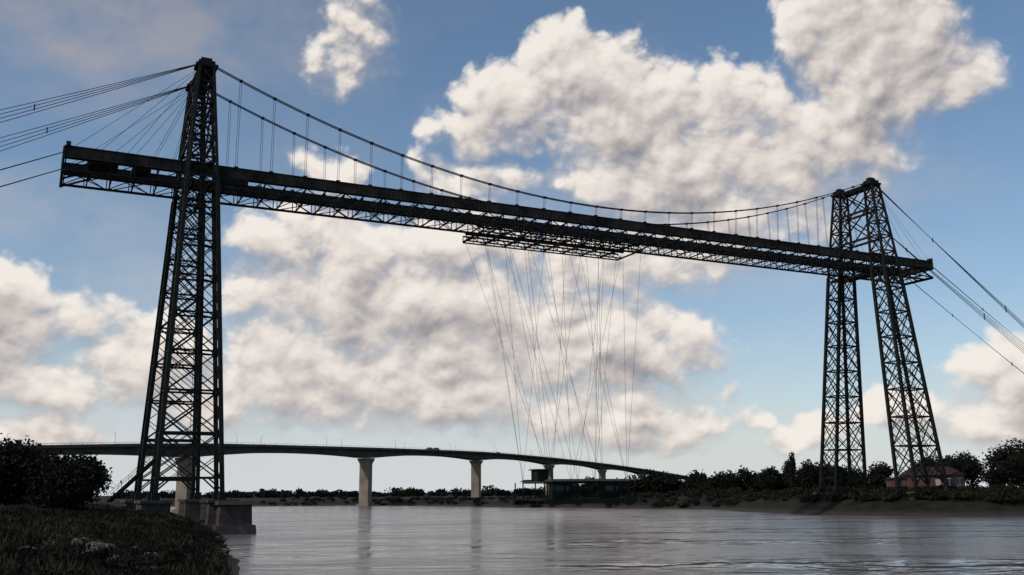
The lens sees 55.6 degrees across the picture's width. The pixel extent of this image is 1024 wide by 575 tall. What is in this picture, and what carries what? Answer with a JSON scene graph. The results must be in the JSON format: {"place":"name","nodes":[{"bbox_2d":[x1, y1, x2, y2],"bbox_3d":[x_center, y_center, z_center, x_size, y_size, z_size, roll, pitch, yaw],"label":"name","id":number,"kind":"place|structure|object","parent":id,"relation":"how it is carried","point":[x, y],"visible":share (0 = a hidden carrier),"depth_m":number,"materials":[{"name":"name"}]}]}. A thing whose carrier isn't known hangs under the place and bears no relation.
{"place":"outdoors","nodes":[
{"label":"outdoors","id":0,"kind":"place"},
{"bbox_2d":[0,0,1023,495],"bbox_3d":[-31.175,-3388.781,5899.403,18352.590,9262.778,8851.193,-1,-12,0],"label":"sky","id":1,"kind":"structure","parent":0,"point":[354,334],"depth_m":9210.64,"materials":[{"name":"white"}]},
{"bbox_2d":[26,492,1023,574],"bbox_3d":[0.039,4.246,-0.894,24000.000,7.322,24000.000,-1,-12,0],"label":"ground","id":2,"kind":"structure","parent":0,"point":[956,507],"depth_m":203.92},
{"bbox_2d":[0,433,70,505],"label":"broadleaf tree","id":3,"kind":"object","parent":2,"relation":"on","point":[13,456],"visible":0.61,"depth_m":95.38,"materials":[{"name":"green plant"}]},
{"bbox_2d":[10,449,121,510],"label":"broadleaf tree","id":4,"kind":"object","parent":2,"relation":"on","point":[68,482],"visible":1,"depth_m":94.42,"materials":[{"name":"green plant"}]},
{"bbox_2d":[0,501,233,574],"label":"bank grass","id":5,"kind":"structure","parent":2,"relation":"on","point":[159,539],"depth_m":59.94,"materials":[{"name":"green plant"}]},
{"bbox_2d":[24,534,231,570],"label":"rubble stones","id":6,"kind":"object","parent":2,"relation":"on","point":[92,547],"visible":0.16,"depth_m":51.89,"materials":[{"name":"grey stone"}]},
{"bbox_2d":[111,485,543,498],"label":"distant tree line","id":7,"kind":"object","parent":2,"relation":"on","point":[395,492],"visible":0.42,"depth_m":715.36,"materials":[{"name":"green plant"}]},
{"bbox_2d":[2,442,685,511],"bbox_3d":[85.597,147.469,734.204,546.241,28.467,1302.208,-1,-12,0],"label":"road viaduct","id":8,"kind":"object","parent":2,"relation":"on","point":[365,456],"visible":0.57,"depth_m":387.92,"materials":[{"name":"concrete"}]},
{"bbox_2d":[0,57,1023,534],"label":"transporter bridge","id":9,"kind":"structure","parent":2,"relation":"on","point":[220,511],"depth_m":158.38,"materials":[{"name":"metal"}]},
{"bbox_2d":[467,236,640,503],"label":"transporter gondola","id":10,"kind":"object","parent":9,"relation":"hanging from","point":[608,490],"visible":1,"depth_m":163.27,"materials":[{"name":"green paint"}]},
{"bbox_2d":[260,480,1023,507],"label":"riverbank shrubs","id":11,"kind":"object","parent":2,"relation":"on","point":[1010,492],"visible":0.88,"depth_m":215.40,"materials":[{"name":"green plant"}]},
{"bbox_2d":[570,465,887,497],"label":"tree line","id":12,"kind":"object","parent":2,"relation":"on","point":[744,478],"visible":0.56,"depth_m":306.72,"materials":[{"name":"green plant"}]},
{"bbox_2d":[758,465,783,490],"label":"broadleaf tree","id":13,"kind":"object","parent":2,"relation":"on","point":[771,477],"visible":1,"depth_m":261.84,"materials":[{"name":"green plant"}]},
{"bbox_2d":[780,459,794,475],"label":"broadleaf tree","id":14,"kind":"object","parent":2,"relation":"on","point":[788,465],"visible":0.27,"depth_m":315.80,"materials":[{"name":"green plant"}]},
{"bbox_2d":[787,452,795,473],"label":"poplar tree","id":15,"kind":"object","parent":2,"relation":"on","point":[791,457],"visible":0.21,"depth_m":324.30,"materials":[{"name":"green plant"}]},
{"bbox_2d":[793,459,819,489],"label":"broadleaf tree","id":16,"kind":"object","parent":2,"relation":"on","point":[807,476],"visible":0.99,"depth_m":255.70,"materials":[{"name":"green plant"}]},
{"bbox_2d":[813,460,834,486],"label":"broadleaf tree","id":17,"kind":"object","parent":2,"relation":"on","point":[828,482],"visible":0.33,"depth_m":263.66,"materials":[{"name":"green plant"}]},
{"bbox_2d":[831,464,855,486],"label":"broadleaf tree","id":18,"kind":"object","parent":2,"relation":"on","point":[842,483],"visible":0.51,"depth_m":246.21,"materials":[{"name":"green plant"}]},
{"bbox_2d":[867,461,893,484],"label":"broadleaf tree","id":19,"kind":"object","parent":2,"relation":"on","point":[881,468],"visible":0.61,"depth_m":278.14,"materials":[{"name":"green plant"}]},
{"bbox_2d":[910,456,938,467],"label":"broadleaf tree","id":20,"kind":"object","parent":2,"relation":"on","point":[919,461],"visible":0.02,"depth_m":246.98,"materials":[{"name":"green plant"}]},
{"bbox_2d":[886,475,964,487],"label":"walls","id":21,"kind":"structure","parent":2,"relation":"on","point":[907,482],"depth_m":226.81,"materials":[{"name":"red brick"}]},
{"bbox_2d":[886,462,966,478],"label":"roof","id":22,"kind":"structure","parent":21,"relation":"on","point":[950,470],"depth_m":228.32,"materials":[{"name":"tile"}]},
{"bbox_2d":[899,478,961,485],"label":"windows and door","id":23,"kind":"structure","parent":21,"relation":"attached to","point":[938,481],"depth_m":226.12,"materials":[{"name":"grey glass"}]},
{"bbox_2d":[930,455,965,473],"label":"broadleaf tree","id":24,"kind":"object","parent":2,"relation":"on","point":[949,461],"visible":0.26,"depth_m":250.86,"materials":[{"name":"green plant"}]},
{"bbox_2d":[948,450,986,486],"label":"broadleaf tree","id":25,"kind":"object","parent":2,"relation":"on","point":[973,470],"visible":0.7,"depth_m":255.62,"materials":[{"name":"green plant"}]},
{"bbox_2d":[978,466,1012,486],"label":"broadleaf tree","id":26,"kind":"object","parent":2,"relation":"on","point":[995,476],"visible":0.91,"depth_m":233.69,"materials":[{"name":"green plant"}]},
{"bbox_2d":[981,438,1023,486],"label":"broadleaf tree","id":27,"kind":"object","parent":2,"relation":"on","point":[1001,455],"visible":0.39,"depth_m":253.94,"materials":[{"name":"green plant"}]},
{"bbox_2d":[996,452,1023,485],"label":"broadleaf tree","id":28,"kind":"object","parent":2,"relation":"on","point":[1015,469],"visible":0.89,"depth_m":240.40,"materials":[{"name":"green plant"}]},
{"bbox_2d":[170,506,1023,574],"bbox_3d":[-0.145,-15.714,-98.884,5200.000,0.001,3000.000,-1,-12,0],"label":"river water","id":29,"kind":"structure","parent":0,"point":[371,540],"depth_m":95.15,"materials":[{"name":"grey liquid"}]}
]}

